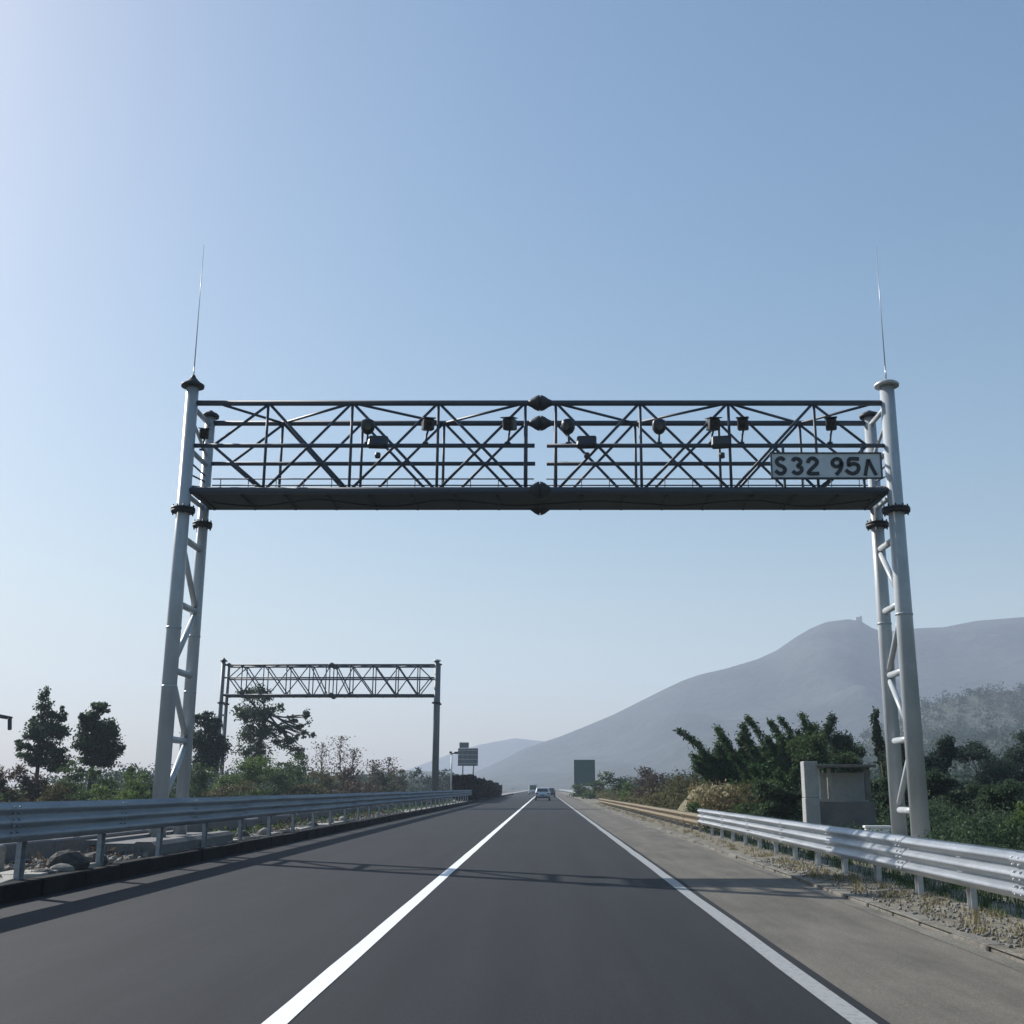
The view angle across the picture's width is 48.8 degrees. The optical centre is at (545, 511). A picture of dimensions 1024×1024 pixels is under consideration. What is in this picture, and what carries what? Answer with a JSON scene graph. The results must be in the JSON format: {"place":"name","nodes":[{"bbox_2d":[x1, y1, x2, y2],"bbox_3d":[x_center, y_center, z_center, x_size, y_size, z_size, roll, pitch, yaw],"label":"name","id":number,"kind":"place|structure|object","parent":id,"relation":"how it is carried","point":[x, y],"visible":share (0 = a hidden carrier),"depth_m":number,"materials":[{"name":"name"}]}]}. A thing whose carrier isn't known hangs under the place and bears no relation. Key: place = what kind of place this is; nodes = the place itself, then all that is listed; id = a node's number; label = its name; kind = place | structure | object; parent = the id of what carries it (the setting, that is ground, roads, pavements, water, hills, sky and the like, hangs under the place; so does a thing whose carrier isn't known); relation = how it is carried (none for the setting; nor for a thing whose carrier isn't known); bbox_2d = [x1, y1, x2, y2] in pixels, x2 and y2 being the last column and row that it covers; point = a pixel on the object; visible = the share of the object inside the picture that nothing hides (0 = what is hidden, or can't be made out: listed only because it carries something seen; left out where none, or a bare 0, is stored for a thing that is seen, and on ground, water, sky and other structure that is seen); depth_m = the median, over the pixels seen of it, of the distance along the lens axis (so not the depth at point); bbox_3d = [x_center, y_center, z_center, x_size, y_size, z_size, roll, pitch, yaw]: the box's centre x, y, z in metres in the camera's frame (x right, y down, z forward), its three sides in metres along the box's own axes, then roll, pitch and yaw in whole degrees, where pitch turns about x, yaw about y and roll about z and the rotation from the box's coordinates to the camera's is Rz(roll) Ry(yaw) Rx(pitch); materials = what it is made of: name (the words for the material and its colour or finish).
{"place":"outdoors","nodes":[
{"label":"outdoors","id":0,"kind":"place"},
{"bbox_2d":[0,812,399,871],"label":"median gravel","id":1,"kind":"structure","parent":0,"point":[113,859],"depth_m":20.66,"materials":[{"name":"grey gravel"}]},
{"bbox_2d":[5,790,524,843],"bbox_3d":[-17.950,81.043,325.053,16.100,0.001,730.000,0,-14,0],"label":"opposite road","id":2,"kind":"structure","parent":0,"point":[506,791],"depth_m":40.58,"materials":[{"name":"grey asphalt"}]},
{"bbox_2d":[305,741,335,781],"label":"sapling","id":3,"kind":"object","parent":2,"relation":"on","point":[321,756],"visible":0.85,"depth_m":115.25,"materials":[{"name":"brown plant"}]},
{"bbox_2d":[213,658,441,804],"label":"camera gantry","id":4,"kind":"object","parent":2,"relation":"on","point":[437,703],"visible":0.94,"depth_m":88.55,"materials":[{"name":"metal"}]},
{"bbox_2d":[326,736,351,789],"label":"sapling","id":5,"kind":"object","parent":2,"relation":"on","point":[340,747],"visible":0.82,"depth_m":119.21,"materials":[{"name":"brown plant"}]},
{"bbox_2d":[339,747,368,784],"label":"sapling","id":6,"kind":"object","parent":2,"relation":"on","point":[354,755],"visible":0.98,"depth_m":113.05,"materials":[{"name":"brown plant"}]},
{"bbox_2d":[358,760,383,790],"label":"sapling","id":7,"kind":"object","parent":2,"relation":"on","point":[371,777],"visible":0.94,"depth_m":126.55,"materials":[{"name":"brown plant"}]},
{"bbox_2d":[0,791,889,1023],"bbox_3d":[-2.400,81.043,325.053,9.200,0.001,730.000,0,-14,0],"label":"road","id":8,"kind":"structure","parent":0,"point":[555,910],"depth_m":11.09,"materials":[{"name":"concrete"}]},
{"bbox_2d":[261,797,533,1023],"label":"lane line","id":9,"kind":"object","parent":8,"relation":"on","point":[291,1009],"visible":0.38,"depth_m":10.12,"materials":[{"name":"paint"}]},
{"bbox_2d":[555,795,877,1023],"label":"edge line","id":10,"kind":"object","parent":8,"relation":"on","point":[838,1005],"visible":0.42,"depth_m":10.19,"materials":[{"name":"paint"}]},
{"bbox_2d":[386,790,528,811],"bbox_3d":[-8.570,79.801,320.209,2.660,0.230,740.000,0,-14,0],"label":"median","id":11,"kind":"object","parent":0,"point":[517,792],"visible":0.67,"depth_m":98.31,"materials":[{"name":"concrete"}]},
{"bbox_2d":[46,849,89,869],"bbox_3d":[-7.453,5.473,17.615,0.396,0.387,0.797,-6,-15,24],"label":"dark sack","id":12,"kind":"object","parent":11,"relation":"on","point":[77,860],"visible":0.65,"depth_m":17.49,"materials":[{"name":"grey fabric"}]},
{"bbox_2d":[83,830,233,856],"bbox_3d":[-8.015,6.999,23.870,1.370,0.330,5.500,0,-14,0],"label":"gantry footing","id":13,"kind":"object","parent":11,"relation":"on","point":[136,844],"visible":0.76,"depth_m":22.40,"materials":[{"name":"concrete"}]},
{"bbox_2d":[0,810,401,877],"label":"median scrub","id":14,"kind":"object","parent":11,"relation":"on","point":[45,860],"visible":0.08,"depth_m":21.16,"materials":[{"name":"green plant"}]},
{"bbox_2d":[0,798,448,863],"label":"wall","id":15,"kind":"structure","parent":11,"relation":"on","point":[47,848],"depth_m":26.16,"materials":[{"name":"concrete"}]},
{"bbox_2d":[208,800,461,835],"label":"median weeds","id":16,"kind":"object","parent":11,"relation":"on","point":[400,808],"visible":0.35,"depth_m":45.02,"materials":[{"name":"green plant"}]},
{"bbox_2d":[458,742,477,774],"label":"sign back","id":17,"kind":"object","parent":11,"relation":"on","point":[467,756],"visible":0.88,"depth_m":127.05,"materials":[{"name":"grey metal"}]},
{"bbox_2d":[452,773,502,800],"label":"median hedge","id":18,"kind":"object","parent":11,"relation":"on","point":[481,788],"visible":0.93,"depth_m":119.32,"materials":[{"name":"green plant"}]},
{"bbox_2d":[408,738,544,774],"bbox_3d":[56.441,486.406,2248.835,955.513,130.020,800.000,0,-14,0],"label":"distant hills","id":19,"kind":"structure","parent":0,"point":[491,753],"depth_m":2283.37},
{"bbox_2d":[12,788,942,1017],"bbox_3d":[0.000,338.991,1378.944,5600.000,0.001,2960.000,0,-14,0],"label":"ground","id":20,"kind":"structure","parent":0,"point":[613,834],"depth_m":138.41,"materials":[{"name":"soil"}]},
{"bbox_2d":[0,765,26,801],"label":"shrub","id":21,"kind":"object","parent":20,"relation":"on","point":[3,780],"visible":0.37,"depth_m":60.10,"materials":[{"name":"green plant"}]},
{"bbox_2d":[9,763,54,801],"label":"shrub","id":22,"kind":"object","parent":20,"relation":"on","point":[25,781],"visible":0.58,"depth_m":61.46,"materials":[{"name":"brown plant"}]},
{"bbox_2d":[34,783,73,801],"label":"shrub","id":23,"kind":"object","parent":20,"relation":"on","point":[57,792],"visible":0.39,"depth_m":54.19,"materials":[{"name":"green plant"}]},
{"bbox_2d":[47,760,99,800],"bbox_3d":[-27.134,15.683,64.137,3.389,3.143,3.409,0,-14,0],"label":"shrub","id":24,"kind":"object","parent":20,"relation":"on","point":[80,771],"visible":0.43,"depth_m":64.01,"materials":[{"name":"green plant"}]},
{"bbox_2d":[66,766,124,800],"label":"shrub","id":25,"kind":"object","parent":20,"relation":"on","point":[86,795],"visible":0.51,"depth_m":60.53,"materials":[{"name":"green plant"}]},
{"bbox_2d":[85,783,142,799],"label":"shrub","id":26,"kind":"object","parent":20,"relation":"on","point":[104,790],"visible":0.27,"depth_m":52.58,"materials":[{"name":"green plant"}]},
{"bbox_2d":[115,767,151,799],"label":"shrub","id":27,"kind":"object","parent":20,"relation":"on","point":[134,786],"visible":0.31,"depth_m":58.15,"materials":[{"name":"green plant"}]},
{"bbox_2d":[125,763,152,798],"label":"shrub","id":28,"kind":"object","parent":20,"relation":"on","point":[131,768],"visible":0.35,"depth_m":63.85,"materials":[{"name":"green plant"}]},
{"bbox_2d":[190,763,223,797],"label":"shrub","id":29,"kind":"object","parent":20,"relation":"on","point":[198,775],"visible":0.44,"depth_m":75.50,"materials":[{"name":"green plant"}]},
{"bbox_2d":[179,710,235,796],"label":"leafy tree","id":30,"kind":"object","parent":20,"relation":"on","point":[209,750],"visible":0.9,"depth_m":80.28,"materials":[{"name":"green plant"}]},
{"bbox_2d":[201,780,263,796],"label":"shrub","id":31,"kind":"object","parent":20,"relation":"on","point":[235,787],"visible":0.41,"depth_m":71.01,"materials":[{"name":"green plant"}]},
{"bbox_2d":[40,761,443,792],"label":"thicket","id":32,"kind":"object","parent":20,"relation":"on","point":[118,774],"visible":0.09,"depth_m":142.65,"materials":[{"name":"green plant"}]},
{"bbox_2d":[207,755,279,796],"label":"shrub","id":33,"kind":"object","parent":20,"relation":"on","point":[256,770],"visible":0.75,"depth_m":82.58,"materials":[{"name":"green plant"}]},
{"bbox_2d":[0,793,513,904],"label":"median kerb","id":34,"kind":"structure","parent":20,"relation":"on","point":[19,890],"depth_m":20.52,"materials":[{"name":"black concrete"}]},
{"bbox_2d":[0,790,471,880],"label":"guardrail","id":35,"kind":"object","parent":34,"relation":"on","point":[22,824],"visible":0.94,"depth_m":20.87,"materials":[{"name":"grey metal"}]},
{"bbox_2d":[229,683,316,790],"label":"spreading tree","id":36,"kind":"object","parent":20,"relation":"on","point":[251,733],"visible":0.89,"depth_m":102.00,"materials":[{"name":"green plant"}]},
{"bbox_2d":[257,752,320,794],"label":"shrub","id":37,"kind":"object","parent":20,"relation":"on","point":[275,777],"visible":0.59,"depth_m":89.29,"materials":[{"name":"green plant"}]},
{"bbox_2d":[268,782,325,794],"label":"shrub","id":38,"kind":"object","parent":20,"relation":"on","point":[306,788],"visible":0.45,"depth_m":87.45,"materials":[{"name":"green plant"}]},
{"bbox_2d":[303,770,346,793],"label":"shrub","id":39,"kind":"object","parent":20,"relation":"on","point":[327,780],"visible":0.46,"depth_m":106.04,"materials":[{"name":"green plant"}]},
{"bbox_2d":[331,768,381,792],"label":"shrub","id":40,"kind":"object","parent":20,"relation":"on","point":[341,773],"visible":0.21,"depth_m":116.33,"materials":[{"name":"green plant"}]},
{"bbox_2d":[328,779,396,793],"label":"shrub","id":41,"kind":"object","parent":20,"relation":"on","point":[354,788],"visible":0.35,"depth_m":103.97,"materials":[{"name":"green plant"}]},
{"bbox_2d":[386,766,413,791],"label":"shrub","id":42,"kind":"object","parent":20,"relation":"on","point":[402,777],"visible":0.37,"depth_m":156.39,"materials":[{"name":"green plant"}]},
{"bbox_2d":[406,767,449,791],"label":"shrub","id":43,"kind":"object","parent":20,"relation":"on","point":[427,780],"visible":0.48,"depth_m":185.24,"materials":[{"name":"green plant"}]},
{"bbox_2d":[149,248,930,838],"bbox_3d":[-0.101,0.525,26.357,16.907,14.070,2.119,0,-14,0],"label":"camera gantry","id":44,"kind":"object","parent":20,"relation":"on","point":[539,498],"visible":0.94,"depth_m":26.16,"materials":[{"name":"metal"}]},
{"bbox_2d":[361,419,374,442],"bbox_3d":[-4.109,-1.879,26.111,0.320,0.574,0.330,3,-14,-10],"label":"traffic camera","id":45,"kind":"object","parent":44,"relation":"on","point":[367,427],"visible":0.97,"depth_m":26.02,"materials":[{"name":"metal"}]},
{"bbox_2d":[367,436,387,458],"bbox_3d":[-3.825,-1.481,25.819,0.450,0.545,0.460,1,-14,-4],"label":"toll antenna","id":46,"kind":"object","parent":44,"relation":"attached to","point":[377,442],"visible":1,"depth_m":25.67,"materials":[{"name":"metal"}]},
{"bbox_2d":[421,417,435,442],"bbox_3d":[-2.713,-1.921,26.151,0.288,0.670,0.551,3,-14,-13],"label":"traffic camera","id":47,"kind":"object","parent":44,"relation":"on","point":[428,423],"visible":1,"depth_m":26.03,"materials":[{"name":"metal"}]},
{"bbox_2d":[500,416,517,442],"bbox_3d":[-0.832,-1.926,26.128,0.288,0.670,0.551,-3,-14,13],"label":"traffic camera","id":48,"kind":"object","parent":44,"relation":"on","point":[509,423],"visible":1,"depth_m":26.01,"materials":[{"name":"metal"}]},
{"bbox_2d":[561,419,574,442],"bbox_3d":[0.531,-1.879,26.113,0.320,0.574,0.330,-4,-14,16],"label":"traffic camera","id":49,"kind":"object","parent":44,"relation":"on","point":[567,427],"visible":1,"depth_m":26.03,"materials":[{"name":"metal"}]},
{"bbox_2d":[577,435,596,458],"bbox_3d":[0.957,-1.481,25.819,0.450,0.545,0.460,-1,-14,5],"label":"toll antenna","id":50,"kind":"object","parent":44,"relation":"attached to","point":[586,442],"visible":1,"depth_m":25.67,"materials":[{"name":"metal"}]},
{"bbox_2d":[711,435,731,458],"bbox_3d":[4.048,-1.480,25.822,0.450,0.545,0.460,-2,-14,10],"label":"toll antenna","id":51,"kind":"object","parent":44,"relation":"attached to","point":[720,442],"visible":1,"depth_m":25.68,"materials":[{"name":"metal"}]},
{"bbox_2d":[770,445,882,487],"bbox_3d":[6.448,-1.054,25.873,2.561,1.000,0.127,0,-14,0],"label":"number sign","id":52,"kind":"object","parent":44,"relation":"attached to","point":[862,465],"visible":1,"depth_m":25.83,"materials":[{"name":"grey metal"}]},
{"bbox_2d":[576,779,607,798],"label":"shrub","id":53,"kind":"object","parent":20,"relation":"on","point":[590,793],"visible":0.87,"depth_m":145.50,"materials":[{"name":"green plant"}]},
{"bbox_2d":[597,771,636,797],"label":"shrub","id":54,"kind":"object","parent":20,"relation":"on","point":[619,784],"visible":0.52,"depth_m":108.70,"materials":[{"name":"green plant"}]},
{"bbox_2d":[585,784,687,809],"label":"roadside undergrowth","id":55,"kind":"object","parent":20,"relation":"on","point":[601,794],"visible":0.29,"depth_m":80.63,"materials":[{"name":"green plant"}]},
{"bbox_2d":[630,766,652,790],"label":"shrub","id":56,"kind":"object","parent":20,"relation":"on","point":[641,773],"visible":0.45,"depth_m":121.16,"materials":[{"name":"green plant"}]},
{"bbox_2d":[626,770,675,804],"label":"shrub","id":57,"kind":"object","parent":20,"relation":"on","point":[653,783],"visible":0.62,"depth_m":81.53,"materials":[{"name":"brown plant"}]},
{"bbox_2d":[650,763,706,807],"bbox_3d":[7.401,14.959,60.615,3.324,2.877,3.453,-11,-17,37],"label":"shrub","id":58,"kind":"object","parent":20,"relation":"on","point":[680,789],"visible":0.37,"depth_m":60.40,"materials":[{"name":"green plant"}]},
{"bbox_2d":[673,723,744,787],"bbox_3d":[7.523,11.401,48.328,3.653,4.732,2.503,7,-15,-25],"label":"bamboo clump","id":59,"kind":"object","parent":20,"relation":"on","point":[717,764],"visible":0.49,"depth_m":48.59,"materials":[{"name":"green plant"}]},
{"bbox_2d":[734,721,763,763],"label":"bamboo clump","id":60,"kind":"object","parent":20,"relation":"on","point":[744,740],"visible":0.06,"depth_m":49.67,"materials":[{"name":"green plant"}]},
{"bbox_2d":[732,781,765,810],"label":"shrub","id":61,"kind":"object","parent":20,"relation":"on","point":[744,789],"visible":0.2,"depth_m":40.88,"materials":[{"name":"green plant"}]},
{"bbox_2d":[726,751,783,794],"bbox_3d":[8.800,11.293,44.781,2.716,3.501,2.473,-8,-16,29],"label":"bamboo clump","id":62,"kind":"object","parent":20,"relation":"on","point":[771,766],"visible":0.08,"depth_m":44.64,"materials":[{"name":"green plant"}]},
{"bbox_2d":[734,732,800,800],"bbox_3d":[9.580,11.730,48.701,3.126,4.378,2.645,0,-14,0],"label":"bamboo clump","id":63,"kind":"object","parent":20,"relation":"on","point":[757,757],"visible":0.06,"depth_m":48.79,"materials":[{"name":"green plant"}]},
{"bbox_2d":[744,714,801,801],"bbox_3d":[10.773,11.611,50.529,3.565,5.109,2.618,6,-15,-22],"label":"bamboo clump","id":64,"kind":"object","parent":20,"relation":"on","point":[782,744],"visible":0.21,"depth_m":50.71,"materials":[{"name":"green plant"}]},
{"bbox_2d":[745,763,802,815],"bbox_3d":[8.446,10.561,40.665,2.623,3.164,2.963,0,-14,0],"label":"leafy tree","id":65,"kind":"object","parent":20,"relation":"on","point":[794,779],"visible":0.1,"depth_m":40.96,"materials":[{"name":"green plant"}]},
{"bbox_2d":[747,776,802,821],"bbox_3d":[7.799,9.103,34.657,3.304,1.913,2.458,0,-14,0],"label":"bush","id":66,"kind":"object","parent":20,"relation":"on","point":[780,802],"visible":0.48,"depth_m":34.67,"materials":[{"name":"green plant"}]},
{"bbox_2d":[776,711,828,777],"bbox_3d":[12.087,11.641,50.864,2.841,5.256,2.791,9,-16,-33],"label":"bamboo clump","id":67,"kind":"object","parent":20,"relation":"on","point":[807,725],"visible":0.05,"depth_m":51.12,"materials":[{"name":"green plant"}]},
{"bbox_2d":[582,801,1023,963],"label":"kerb","id":68,"kind":"structure","parent":20,"relation":"on","point":[977,938],"depth_m":14.34,"materials":[{"name":"grey concrete"}]},
{"bbox_2d":[607,758,1023,802],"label":"thicket","id":69,"kind":"object","parent":20,"relation":"on","point":[963,777],"visible":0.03,"depth_m":121.34,"materials":[{"name":"green plant"}]},
{"bbox_2d":[784,731,864,772],"bbox_3d":[11.031,10.590,44.720,2.884,3.806,2.940,4,-14,-14],"label":"leafy tree","id":70,"kind":"object","parent":20,"relation":"on","point":[811,748],"visible":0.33,"depth_m":44.37,"materials":[{"name":"green plant"}]},
{"bbox_2d":[820,711,870,772],"bbox_3d":[13.177,11.043,48.740,2.655,4.838,3.036,-8,-16,29],"label":"round tree","id":71,"kind":"object","parent":20,"relation":"on","point":[839,743],"visible":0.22,"depth_m":48.89,"materials":[{"name":"green plant"}]},
{"bbox_2d":[674,806,1023,850],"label":"undergrowth","id":72,"kind":"object","parent":20,"relation":"on","point":[955,838],"visible":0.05,"depth_m":23.39,"materials":[{"name":"green plant"}]},
{"bbox_2d":[868,705,887,777],"bbox_3d":[13.764,10.283,45.892,1.269,4.966,1.023,0,-14,0],"label":"cypress","id":73,"kind":"object","parent":20,"relation":"on","point":[878,740],"visible":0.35,"depth_m":46.16,"materials":[{"name":"green plant"}]},
{"bbox_2d":[869,775,890,828],"bbox_3d":[10.822,9.579,36.774,2.060,1.992,2.288,10,-17,-35],"label":"leafy tree","id":74,"kind":"object","parent":20,"relation":"on","point":[879,791],"visible":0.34,"depth_m":36.83,"materials":[{"name":"green plant"}]},
{"bbox_2d":[798,790,1023,850],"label":"tall undergrowth","id":75,"kind":"object","parent":20,"relation":"on","point":[940,820],"visible":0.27,"depth_m":28.19,"materials":[{"name":"green plant"}]},
{"bbox_2d":[924,731,974,814],"bbox_3d":[14.950,10.184,42.865,2.748,3.713,1.975,-4,-14,15],"label":"leafy tree","id":76,"kind":"object","parent":20,"relation":"on","point":[946,752],"visible":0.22,"depth_m":43.27,"materials":[{"name":"green plant"}]},
{"bbox_2d":[926,766,982,819],"bbox_3d":[13.306,9.502,37.019,3.085,2.284,2.218,5,-15,-20],"label":"leafy tree","id":77,"kind":"object","parent":20,"relation":"on","point":[938,783],"visible":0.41,"depth_m":36.97,"materials":[{"name":"green plant"}]},
{"bbox_2d":[938,739,1020,802],"bbox_3d":[18.188,11.180,46.793,3.984,3.648,3.198,0,-14,0],"label":"round tree","id":78,"kind":"object","parent":20,"relation":"on","point":[994,771],"visible":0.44,"depth_m":46.73,"materials":[{"name":"green plant"}]},
{"bbox_2d":[959,778,1023,831],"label":"leafy tree","id":79,"kind":"object","parent":20,"relation":"on","point":[1009,790],"visible":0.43,"depth_m":34.56,"materials":[{"name":"green plant"}]},
{"bbox_2d":[990,801,1023,848],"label":"shrub","id":80,"kind":"object","parent":20,"relation":"on","point":[1020,808],"visible":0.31,"depth_m":25.24,"materials":[{"name":"green plant"}]},
{"bbox_2d":[1000,728,1023,802],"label":"leafy tree","id":81,"kind":"object","parent":20,"relation":"on","point":[1013,753],"visible":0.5,"depth_m":50.44,"materials":[{"name":"green plant"}]},
{"bbox_2d":[0,0,1023,787],"label":"sky","id":82,"kind":"structure","parent":0,"point":[382,199],"materials":[{"name":"blue"}]},
{"bbox_2d":[678,779,754,825],"bbox_3d":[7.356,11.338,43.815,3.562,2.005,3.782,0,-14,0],"label":"slope grass","id":83,"kind":"structure","parent":0,"point":[705,798],"depth_m":42.54,"materials":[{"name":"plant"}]},
{"bbox_2d":[471,617,1023,789],"bbox_3d":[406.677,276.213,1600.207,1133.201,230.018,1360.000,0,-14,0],"label":"mountain","id":84,"kind":"structure","parent":0,"point":[818,673],"depth_m":1367.68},
{"bbox_2d":[555,792,1023,1023],"bbox_3d":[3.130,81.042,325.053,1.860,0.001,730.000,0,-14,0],"label":"hard shoulder","id":85,"kind":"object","parent":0,"point":[890,972],"visible":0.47,"depth_m":10.73},
{"bbox_2d":[581,801,1023,971],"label":"gutter strip","id":86,"kind":"object","parent":85,"relation":"on","point":[978,951],"visible":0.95,"depth_m":13.21,"materials":[{"name":"concrete"}]},
{"bbox_2d":[558,792,1023,958],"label":"verge","id":87,"kind":"structure","parent":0,"point":[1014,951],"depth_m":16.57,"materials":[{"name":"beige gravel"}]},
{"bbox_2d":[574,760,594,785],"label":"road sign","id":88,"kind":"object","parent":87,"relation":"on","point":[584,772],"visible":0.73,"depth_m":194.88,"materials":[{"name":"metal"}]},
{"bbox_2d":[598,798,701,831],"bbox_3d":[5.011,18.293,69.957,0.267,0.678,69.680,0,-14,0],"label":"guardrail","id":89,"kind":"object","parent":87,"relation":"on","point":[684,817],"visible":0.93,"depth_m":48.22,"materials":[{"name":"metal"}]},
{"bbox_2d":[592,802,857,881],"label":"kerb weeds","id":90,"kind":"object","parent":87,"relation":"on","point":[781,859],"visible":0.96,"depth_m":23.92,"materials":[{"name":"plant"}]},
{"bbox_2d":[800,761,875,829],"bbox_3d":[7.842,7.792,30.214,1.901,2.146,1.000,0,-14,0],"label":"roadside shelter","id":91,"kind":"object","parent":87,"relation":"on","point":[828,796],"visible":0.82,"depth_m":29.96,"materials":[{"name":"grey concrete"}]},
{"bbox_2d":[697,808,1023,910],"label":"guardrail","id":92,"kind":"object","parent":87,"relation":"on","point":[972,868],"visible":0.97,"depth_m":15.63,"materials":[{"name":"metal"}]},
{"bbox_2d":[704,826,1023,918],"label":"green grass","id":93,"kind":"structure","parent":0,"point":[987,902],"depth_m":16.84,"materials":[{"name":"green plant"}]},
{"bbox_2d":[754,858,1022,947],"bbox_3d":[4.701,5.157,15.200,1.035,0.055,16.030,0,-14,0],"label":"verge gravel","id":94,"kind":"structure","parent":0,"point":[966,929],"depth_m":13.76,"materials":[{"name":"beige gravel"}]},
{"bbox_2d":[806,869,1023,947],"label":"dry grass","id":95,"kind":"structure","parent":0,"point":[972,915],"depth_m":13.78,"materials":[{"name":"plant"}]},
{"bbox_2d":[858,690,1023,774],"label":"foothill","id":96,"kind":"structure","parent":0,"point":[973,702],"depth_m":567.95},
{"bbox_2d":[853,681,1023,775],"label":"hill wood","id":97,"kind":"object","parent":96,"relation":"on","point":[964,734],"visible":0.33,"depth_m":531.86,"materials":[{"name":"green plant"}]},
{"label":"bank","id":98,"kind":"structure","parent":0,"visible":0},
{"bbox_2d":[14,686,76,781],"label":"pine tree","id":99,"kind":"object","parent":98,"relation":"on","point":[48,754],"visible":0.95,"depth_m":73.30,"materials":[{"name":"green plant"}]},
{"bbox_2d":[69,701,126,798],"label":"round tree","id":100,"kind":"object","parent":98,"relation":"on","point":[97,747],"visible":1,"depth_m":70.19,"materials":[{"name":"green plant"}]},
{"bbox_2d":[0,782,268,801],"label":"undergrowth","id":101,"kind":"object","parent":98,"relation":"on","point":[8,792],"visible":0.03,"depth_m":62.81,"materials":[{"name":"green plant"}]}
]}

